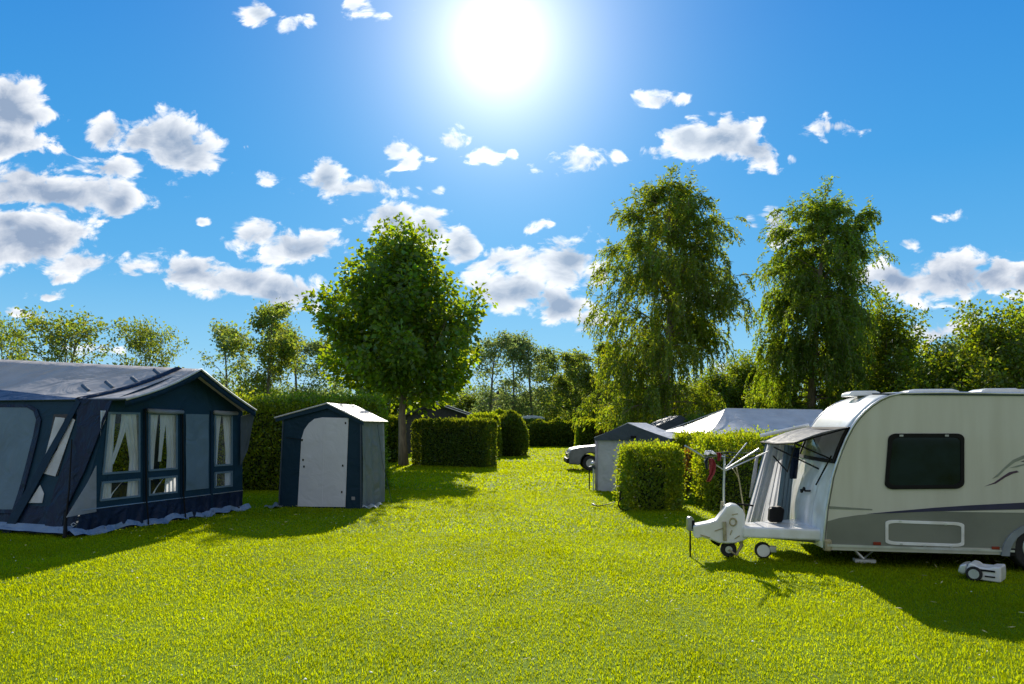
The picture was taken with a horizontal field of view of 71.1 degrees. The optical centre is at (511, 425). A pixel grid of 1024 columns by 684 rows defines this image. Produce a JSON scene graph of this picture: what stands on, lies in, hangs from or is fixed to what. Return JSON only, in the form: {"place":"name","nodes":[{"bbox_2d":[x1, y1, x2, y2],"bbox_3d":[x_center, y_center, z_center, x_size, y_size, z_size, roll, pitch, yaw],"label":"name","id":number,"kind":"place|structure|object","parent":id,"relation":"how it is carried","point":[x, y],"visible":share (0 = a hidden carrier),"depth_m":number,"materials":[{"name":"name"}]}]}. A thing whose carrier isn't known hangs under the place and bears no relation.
{"place":"outdoors","nodes":[
{"label":"outdoors","id":0,"kind":"place"},
{"bbox_2d":[0,446,1023,683],"bbox_3d":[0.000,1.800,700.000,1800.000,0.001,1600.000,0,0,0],"label":"ground","id":1,"kind":"structure","parent":0,"point":[516,666],"depth_m":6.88,"materials":[{"name":"plant"}]},
{"bbox_2d":[0,311,36,359],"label":"open tree","id":2,"kind":"object","parent":1,"relation":"on","point":[5,332],"visible":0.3,"depth_m":65.89,"materials":[{"name":"green plant"}]},
{"bbox_2d":[0,305,127,364],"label":"open tree","id":3,"kind":"object","parent":1,"relation":"on","point":[82,332],"visible":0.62,"depth_m":61.47,"materials":[{"name":"green plant"}]},
{"bbox_2d":[0,359,256,538],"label":"awning tent","id":4,"kind":"object","parent":1,"relation":"on","point":[58,422],"visible":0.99,"depth_m":12.92,"materials":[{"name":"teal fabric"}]},
{"bbox_2d":[29,414,76,502],"bbox_3d":[-7.895,0.549,12.293,0.560,1.508,0.518,0,0,20],"label":"slanted window","id":5,"kind":"structure","parent":4,"relation":"in","point":[53,468],"depth_m":12.29,"materials":[{"name":"fabric"}]},
{"bbox_2d":[100,411,139,500],"bbox_3d":[-6.811,0.535,12.470,0.075,1.590,0.868,0,0,20],"label":"window","id":6,"kind":"structure","parent":4,"relation":"in","point":[130,421],"depth_m":12.53,"materials":[{"name":"plastic"}]},
{"bbox_2d":[148,413,177,495],"bbox_3d":[-6.499,0.535,13.345,0.075,1.590,0.730,0,0,20],"label":"window","id":7,"kind":"structure","parent":4,"relation":"in","point":[171,420],"depth_m":13.44,"materials":[{"name":"plastic"}]},
{"bbox_2d":[214,414,232,487],"bbox_3d":[-5.973,0.505,14.825,0.075,1.530,0.570,0,0,20],"label":"window","id":8,"kind":"structure","parent":4,"relation":"in","point":[227,420],"depth_m":14.93,"materials":[{"name":"plastic"}]},
{"bbox_2d":[101,314,188,367],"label":"open tree","id":9,"kind":"object","parent":1,"relation":"on","point":[142,335],"visible":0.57,"depth_m":65.54,"materials":[{"name":"green plant"}]},
{"bbox_2d":[192,319,258,397],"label":"open tree","id":10,"kind":"object","parent":1,"relation":"on","point":[225,349],"visible":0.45,"depth_m":74.05,"materials":[{"name":"green plant"}]},
{"bbox_2d":[112,383,393,490],"bbox_3d":[-8.754,0.309,20.409,10.696,3.140,1.794,0,0,-2],"label":"hedge","id":11,"kind":"object","parent":1,"relation":"on","point":[261,464],"visible":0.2,"depth_m":20.02,"materials":[{"name":"green plant"}]},
{"bbox_2d":[209,298,308,409],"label":"open tree","id":12,"kind":"object","parent":1,"relation":"on","point":[282,347],"visible":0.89,"depth_m":59.20,"materials":[{"name":"green plant"}]},
{"bbox_2d":[232,382,293,395],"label":"bushy tree","id":13,"kind":"object","parent":1,"relation":"on","point":[277,388],"visible":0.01,"depth_m":111.72,"materials":[{"name":"green plant"}]},
{"bbox_2d":[264,502,282,507],"bbox_3d":[-5.226,1.765,15.928,0.300,0.098,0.800,0,0,0],"label":"cloth scrap","id":14,"kind":"object","parent":1,"relation":"on","point":[274,504],"visible":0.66,"depth_m":15.83,"materials":[{"name":"grey fabric"}]},
{"bbox_2d":[260,319,334,411],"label":"open tree","id":15,"kind":"object","parent":1,"relation":"on","point":[309,351],"visible":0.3,"depth_m":69.86,"materials":[{"name":"green plant"}]},
{"bbox_2d":[294,385,347,396],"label":"bushy tree","id":16,"kind":"object","parent":1,"relation":"on","point":[320,389],"visible":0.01,"depth_m":110.69,"materials":[{"name":"green plant"}]},
{"bbox_2d":[301,337,352,404],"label":"open tree","id":17,"kind":"object","parent":1,"relation":"on","point":[339,389],"visible":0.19,"depth_m":73.05,"materials":[{"name":"green plant"}]},
{"bbox_2d":[274,403,391,508],"bbox_3d":[-3.972,0.645,16.357,2.351,2.312,1.494,0,0,11],"label":"storage tent","id":18,"kind":"object","parent":1,"relation":"on","point":[332,455],"visible":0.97,"depth_m":15.74,"materials":[{"name":"blue fabric"}]},
{"bbox_2d":[298,417,348,506],"bbox_3d":[-4.142,0.797,15.695,1.195,1.966,0.029,0,0,11],"label":"door","id":19,"kind":"structure","parent":18,"relation":"in","point":[324,444],"depth_m":15.68,"materials":[{"name":"grey plastic"}]},
{"bbox_2d":[362,502,381,508],"bbox_3d":[-3.090,1.765,15.881,0.300,0.098,0.800,0,0,0],"label":"cloth scrap","id":20,"kind":"object","parent":1,"relation":"on","point":[373,505],"visible":0.9,"depth_m":15.79,"materials":[{"name":"white fabric"}]},
{"bbox_2d":[346,386,407,414],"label":"bushy tree","id":21,"kind":"object","parent":1,"relation":"on","point":[388,405],"visible":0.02,"depth_m":110.31,"materials":[{"name":"green plant"}]},
{"bbox_2d":[384,413,406,462],"bbox_3d":[-8.246,0.630,35.504,6.086,2.624,1.709,0,0,0],"label":"hedge","id":22,"kind":"object","parent":1,"relation":"on","point":[392,439],"visible":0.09,"depth_m":34.96,"materials":[{"name":"green plant"}]},
{"bbox_2d":[295,212,497,465],"bbox_3d":[-5.103,-3.824,32.813,8.927,11.277,8.939,0,0,0],"label":"maple tree","id":23,"kind":"object","parent":1,"relation":"on","point":[405,316],"visible":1,"depth_m":31.15,"materials":[{"name":"green plant"}]},
{"bbox_2d":[369,388,468,425],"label":"bushy tree","id":24,"kind":"object","parent":1,"relation":"on","point":[458,404],"visible":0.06,"depth_m":105.90,"materials":[{"name":"green plant"}]},
{"bbox_2d":[406,402,471,453],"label":"hut","id":25,"kind":"object","parent":1,"relation":"on","point":[447,411],"visible":0.29,"depth_m":46.00,"materials":[{"name":"metal"}]},
{"bbox_2d":[410,415,498,467],"bbox_3d":[-2.600,0.686,32.192,4.342,2.405,1.694,0,0,29],"label":"hedge","id":26,"kind":"object","parent":1,"relation":"on","point":[461,442],"visible":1,"depth_m":31.62,"materials":[{"name":"green plant"}]},
{"bbox_2d":[447,389,480,411],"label":"bushy tree","id":27,"kind":"object","parent":1,"relation":"on","point":[470,400],"visible":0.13,"depth_m":110.24,"materials":[{"name":"green plant"}]},
{"bbox_2d":[467,411,502,456],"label":"hedge","id":28,"kind":"object","parent":1,"relation":"on","point":[491,415],"visible":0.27,"depth_m":41.07,"materials":[{"name":"green plant"}]},
{"bbox_2d":[464,328,523,412],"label":"open tree","id":29,"kind":"object","parent":1,"relation":"on","point":[486,395],"visible":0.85,"depth_m":77.08,"materials":[{"name":"green plant"}]},
{"bbox_2d":[469,389,528,416],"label":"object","id":30,"kind":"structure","parent":1,"relation":"on","point":[498,393],"depth_m":100.00,"materials":[{"name":"green plant"}]},
{"bbox_2d":[493,408,505,415],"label":"rounded bush","id":31,"kind":"object","parent":1,"relation":"on","point":[499,411],"visible":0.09,"depth_m":50.26,"materials":[{"name":"green plant"}]},
{"bbox_2d":[11,514,993,679],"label":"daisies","id":32,"kind":"object","parent":1,"relation":"on","point":[430,584],"visible":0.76,"depth_m":7.13,"materials":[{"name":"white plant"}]},
{"bbox_2d":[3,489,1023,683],"bbox_3d":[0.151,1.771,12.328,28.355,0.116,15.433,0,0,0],"label":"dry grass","id":33,"kind":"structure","parent":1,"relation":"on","point":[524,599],"depth_m":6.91,"materials":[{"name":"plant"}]},
{"bbox_2d":[499,409,530,455],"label":"rounded bush","id":34,"kind":"object","parent":1,"relation":"on","point":[515,435],"visible":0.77,"depth_m":42.43,"materials":[{"name":"green plant"}]},
{"bbox_2d":[488,332,541,415],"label":"open tree","id":35,"kind":"object","parent":1,"relation":"on","point":[516,348],"visible":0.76,"depth_m":79.70,"materials":[{"name":"green plant"}]},
{"bbox_2d":[501,329,561,416],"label":"open tree","id":36,"kind":"object","parent":1,"relation":"on","point":[544,357],"visible":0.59,"depth_m":81.70,"materials":[{"name":"green plant"}]},
{"bbox_2d":[526,418,551,446],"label":"clipped bush","id":37,"kind":"object","parent":1,"relation":"on","point":[538,432],"visible":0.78,"depth_m":61.60,"materials":[{"name":"green plant"}]},
{"bbox_2d":[521,385,562,414],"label":"bushy tree","id":38,"kind":"object","parent":1,"relation":"on","point":[538,397],"visible":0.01,"depth_m":110.51,"materials":[{"name":"green plant"}]},
{"bbox_2d":[516,353,573,418],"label":"open tree","id":39,"kind":"object","parent":1,"relation":"on","point":[553,400],"visible":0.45,"depth_m":86.76,"materials":[{"name":"green plant"}]},
{"bbox_2d":[547,417,569,446],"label":"clipped bush","id":40,"kind":"object","parent":1,"relation":"on","point":[558,426],"visible":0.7,"depth_m":61.57,"materials":[{"name":"green plant"}]},
{"bbox_2d":[540,388,597,418],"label":"bushy tree","id":41,"kind":"object","parent":1,"relation":"on","point":[565,405],"visible":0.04,"depth_m":104.14,"materials":[{"name":"green plant"}]},
{"bbox_2d":[564,418,578,446],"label":"clipped bush","id":42,"kind":"object","parent":1,"relation":"on","point":[571,433],"visible":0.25,"depth_m":61.60,"materials":[{"name":"green plant"}]},
{"bbox_2d":[547,348,610,418],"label":"open tree","id":43,"kind":"object","parent":1,"relation":"on","point":[561,382],"visible":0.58,"depth_m":77.29,"materials":[{"name":"green plant"}]},
{"bbox_2d":[564,444,594,470],"bbox_3d":[4.243,1.065,29.427,4.130,1.470,1.677,0,0,0],"label":"parked car","id":44,"kind":"object","parent":1,"relation":"on","point":[576,455],"visible":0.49,"depth_m":28.61,"materials":[{"name":"silver metal"}]},
{"bbox_2d":[523,417,651,425],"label":"hedge","id":45,"kind":"object","parent":1,"relation":"on","point":[527,421],"visible":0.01,"depth_m":67.52,"materials":[{"name":"green plant"}]},
{"bbox_2d":[574,418,601,446],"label":"hedge","id":46,"kind":"object","parent":1,"relation":"on","point":[587,435],"visible":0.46,"depth_m":51.27,"materials":[{"name":"green plant"}]},
{"bbox_2d":[588,461,595,489],"bbox_3d":[2.236,1.389,19.826,0.233,0.822,0.124,0,0,0],"label":"tap post","id":47,"kind":"object","parent":1,"relation":"on","point":[592,463],"visible":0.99,"depth_m":19.79,"materials":[{"name":"metal"}]},
{"bbox_2d":[594,425,611,442],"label":"russet shrub","id":48,"kind":"object","parent":1,"relation":"on","point":[600,431],"visible":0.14,"depth_m":49.68,"materials":[{"name":"green plant"}]},
{"bbox_2d":[562,337,645,418],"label":"open tree","id":49,"kind":"object","parent":1,"relation":"on","point":[583,378],"visible":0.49,"depth_m":73.31,"materials":[{"name":"green plant"}]},
{"bbox_2d":[559,376,651,417],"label":"bushy tree","id":50,"kind":"object","parent":1,"relation":"on","point":[608,396],"visible":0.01,"depth_m":101.15,"materials":[{"name":"green plant"}]},
{"bbox_2d":[614,486,627,510],"bbox_3d":[2.378,1.553,15.479,0.277,0.488,0.685,0,0,0],"label":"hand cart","id":51,"kind":"object","parent":1,"relation":"on","point":[615,487],"visible":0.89,"depth_m":15.39,"materials":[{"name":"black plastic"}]},
{"bbox_2d":[594,423,674,490],"bbox_3d":[3.629,0.855,20.207,2.116,1.889,2.064,0,0,25],"label":"storage tent","id":52,"kind":"object","parent":1,"relation":"on","point":[606,443],"visible":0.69,"depth_m":19.64,"materials":[{"name":"grey fabric"}]},
{"bbox_2d":[610,438,689,510],"bbox_3d":[3.019,1.054,15.740,1.645,1.589,1.521,0,0,0],"label":"hedge","id":53,"kind":"object","parent":1,"relation":"on","point":[646,473],"visible":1,"depth_m":15.28,"materials":[{"name":"green plant"}]},
{"bbox_2d":[630,381,694,416],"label":"bushy tree","id":54,"kind":"object","parent":1,"relation":"on","point":[676,395],"depth_m":97.37,"materials":[{"name":"green plant"}]},
{"bbox_2d":[650,416,689,444],"bbox_3d":[7.859,0.661,34.500,2.953,2.278,3.000,0,0,0],"label":"awning tent","id":55,"kind":"object","parent":1,"relation":"on","point":[667,422],"visible":0.16,"depth_m":33.00,"materials":[{"name":"fabric"}]},
{"bbox_2d":[571,162,768,432],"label":"weeping tree","id":56,"kind":"object","parent":1,"relation":"on","point":[686,293],"visible":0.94,"depth_m":43.48,"materials":[{"name":"green plant"}]},
{"bbox_2d":[673,377,702,414],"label":"bushy tree","id":57,"kind":"object","parent":1,"relation":"on","point":[688,383],"visible":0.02,"depth_m":100.43,"materials":[{"name":"green plant"}]},
{"bbox_2d":[686,516,694,556],"bbox_3d":[2.450,1.522,9.835,0.095,0.555,0.112,0,0,0],"label":"power post","id":58,"kind":"object","parent":1,"relation":"on","point":[690,521],"visible":0.97,"depth_m":9.81,"materials":[{"name":"black plastic"}]},
{"bbox_2d":[671,428,711,492],"bbox_3d":[4.887,0.926,19.418,1.481,1.866,1.440,0,0,6],"label":"hedge","id":59,"kind":"object","parent":1,"relation":"on","point":[683,438],"visible":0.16,"depth_m":19.09,"materials":[{"name":"green plant"}]},
{"bbox_2d":[678,445,704,498],"bbox_3d":[4.418,1.126,17.611,1.072,1.381,1.019,0,0,15],"label":"hedge","id":60,"kind":"object","parent":1,"relation":"on","point":[688,457],"visible":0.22,"depth_m":17.43,"materials":[{"name":"green plant"}]},
{"bbox_2d":[672,362,744,411],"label":"bushy tree","id":61,"kind":"object","parent":1,"relation":"on","point":[707,377],"visible":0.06,"depth_m":58.97,"materials":[{"name":"green plant"}]},
{"bbox_2d":[684,411,760,448],"bbox_3d":[19.018,0.574,32.985,22.463,2.744,2.058,0,0,-3],"label":"hedge","id":62,"kind":"object","parent":1,"relation":"on","point":[694,417],"visible":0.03,"depth_m":32.09,"materials":[{"name":"green plant"}]},
{"bbox_2d":[684,442,768,515],"bbox_3d":[3.155,1.026,10.304,0.753,1.549,1.527,0,0,38],"label":"clothes airer","id":63,"kind":"object","parent":1,"relation":"on","point":[724,469],"visible":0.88,"depth_m":10.43,"materials":[{"name":"metal"}]},
{"bbox_2d":[704,457,707,468],"bbox_3d":[2.780,0.533,10.254,0.069,0.179,0.066,0,0,0],"label":"rag","id":64,"kind":"object","parent":63,"relation":"hanging from","point":[706,462],"visible":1,"depth_m":10.24,"materials":[{"name":"fabric"}]},
{"bbox_2d":[704,450,715,454],"bbox_3d":[2.832,0.382,10.214,0.188,0.074,0.066,0,0,0],"label":"rag","id":65,"kind":"object","parent":63,"relation":"hanging from","point":[707,452],"visible":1,"depth_m":10.20,"materials":[{"name":"white fabric"}]},
{"bbox_2d":[706,458,715,481],"bbox_3d":[2.838,0.627,10.234,0.145,0.341,0.066,0,0,0],"label":"sock","id":66,"kind":"object","parent":63,"relation":"hanging from","point":[712,466],"visible":1,"depth_m":10.22,"materials":[{"name":"red fabric"}]},
{"bbox_2d":[716,452,721,460],"bbox_3d":[2.982,0.442,10.334,0.078,0.126,0.066,0,0,0],"label":"rag","id":67,"kind":"object","parent":63,"relation":"hanging from","point":[719,455],"visible":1,"depth_m":10.32,"materials":[{"name":"red fabric"}]},
{"bbox_2d":[749,457,757,497],"bbox_3d":[3.603,0.759,10.684,0.143,0.624,0.058,0,0,0],"label":"folded cloth","id":68,"kind":"object","parent":63,"relation":"hanging from","point":[754,474],"visible":0.95,"depth_m":10.67,"materials":[{"name":"grey fabric"}]},
{"bbox_2d":[699,348,781,411],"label":"bushy tree","id":69,"kind":"object","parent":1,"relation":"on","point":[734,380],"visible":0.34,"depth_m":57.08,"materials":[{"name":"green plant"}]},
{"bbox_2d":[665,408,822,433],"bbox_3d":[8.089,0.606,23.750,5.424,2.388,4.550,0,0,0],"label":"party tent","id":70,"kind":"object","parent":1,"relation":"on","point":[763,419],"visible":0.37,"depth_m":22.96,"materials":[{"name":"white fabric"}]},
{"bbox_2d":[685,424,802,510],"bbox_3d":[5.425,0.901,16.004,2.942,1.885,2.241,0,0,6],"label":"hedge","id":71,"kind":"object","parent":1,"relation":"on","point":[710,493],"visible":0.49,"depth_m":15.42,"materials":[{"name":"green plant"}]},
{"bbox_2d":[754,542,775,557],"bbox_3d":[3.440,1.690,9.737,0.280,0.220,0.110,0,0,10],"label":"spare wheel","id":72,"kind":"object","parent":1,"relation":"on","point":[763,549],"visible":1,"depth_m":9.69,"materials":[{"name":"white plastic"}]},
{"bbox_2d":[741,375,816,408],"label":"bushy tree","id":73,"kind":"object","parent":1,"relation":"on","point":[749,402],"visible":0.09,"depth_m":49.69,"materials":[{"name":"green plant"}]},
{"bbox_2d":[743,175,899,410],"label":"weeping tree","id":74,"kind":"object","parent":1,"relation":"on","point":[831,362],"visible":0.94,"depth_m":43.72,"materials":[{"name":"green plant"}]},
{"bbox_2d":[692,388,1023,567],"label":"caravan","id":75,"kind":"object","parent":1,"relation":"on","point":[926,471],"visible":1,"depth_m":9.03,"materials":[{"name":"metal"}]},
{"bbox_2d":[746,443,766,517],"bbox_3d":[3.796,0.883,10.931,0.499,1.245,0.103,0,0,-13],"label":"hanging cloth","id":76,"kind":"object","parent":75,"relation":"hanging from","point":[758,473],"visible":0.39,"depth_m":10.96,"materials":[{"name":"grey fabric"}]},
{"bbox_2d":[745,444,793,522],"bbox_3d":[3.891,0.923,10.814,0.767,1.302,0.154,0,0,0],"label":"hanging cloth","id":77,"kind":"object","parent":75,"relation":"hanging from","point":[765,495],"visible":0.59,"depth_m":10.82,"materials":[{"name":"white fabric"}]},
{"bbox_2d":[777,445,795,519],"bbox_3d":[4.068,0.925,10.664,0.353,1.285,0.133,0,0,0],"label":"hanging cloth","id":78,"kind":"object","parent":75,"relation":"hanging from","point":[784,495],"visible":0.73,"depth_m":10.66,"materials":[{"name":"grey fabric"}]},
{"bbox_2d":[790,448,799,478],"bbox_3d":[4.114,0.542,10.427,0.147,0.453,0.071,0,0,0],"label":"hanging cloth","id":79,"kind":"object","parent":75,"relation":"hanging from","point":[794,468],"visible":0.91,"depth_m":10.41,"materials":[{"name":"fabric"}]},
{"bbox_2d":[799,427,849,463],"bbox_3d":[4.394,0.250,10.228,0.251,0.472,2.092,0,0,10],"label":"front window","id":80,"kind":"structure","parent":75,"relation":"in","point":[828,445],"depth_m":9.82,"materials":[{"name":"glass"}]},
{"bbox_2d":[885,433,963,488],"bbox_3d":[5.166,0.448,8.979,0.918,0.708,0.031,0,0,10],"label":"side window","id":81,"kind":"structure","parent":75,"relation":"in","point":[914,460],"depth_m":8.98,"materials":[{"name":"black glass"}]},
{"bbox_2d":[885,520,963,546],"bbox_3d":[5.169,1.349,8.979,0.911,0.323,0.023,0,0,10],"label":"locker door","id":82,"kind":"structure","parent":75,"relation":"in","point":[897,532],"depth_m":8.98,"materials":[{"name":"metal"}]},
{"bbox_2d":[850,285,936,392],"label":"bushy tree","id":83,"kind":"object","parent":1,"relation":"on","point":[886,369],"visible":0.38,"depth_m":46.88,"materials":[{"name":"green plant"}]},
{"bbox_2d":[892,332,968,391],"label":"bushy tree","id":84,"kind":"object","parent":1,"relation":"on","point":[917,374],"visible":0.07,"depth_m":41.89,"materials":[{"name":"green plant"}]},
{"bbox_2d":[900,290,1023,391],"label":"bushy tree","id":85,"kind":"object","parent":1,"relation":"on","point":[987,351],"visible":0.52,"depth_m":37.15,"materials":[{"name":"green plant"}]},
{"bbox_2d":[958,560,1005,582],"bbox_3d":[5.494,1.701,8.386,0.432,0.196,0.340,0,0,44],"label":"water carrier","id":86,"kind":"object","parent":1,"relation":"on","point":[974,570],"visible":1,"depth_m":8.28,"materials":[{"name":"white plastic"}]},
{"bbox_2d":[0,0,1023,403],"label":"sky","id":87,"kind":"structure","parent":0,"point":[185,164],"materials":[{"name":"blue"}]},
{"bbox_2d":[523,416,544,418],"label":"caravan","id":88,"kind":"object","parent":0,"point":[526,417],"visible":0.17,"depth_m":74.00,"materials":[{"name":"grey metal"}]},
{"bbox_2d":[768,506,783,521],"bbox_3d":[3.673,1.225,9.974,0.204,0.222,0.160,0,0,10],"label":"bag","id":89,"kind":"object","parent":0,"point":[775,513],"visible":1,"depth_m":9.90,"materials":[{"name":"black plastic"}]}
]}

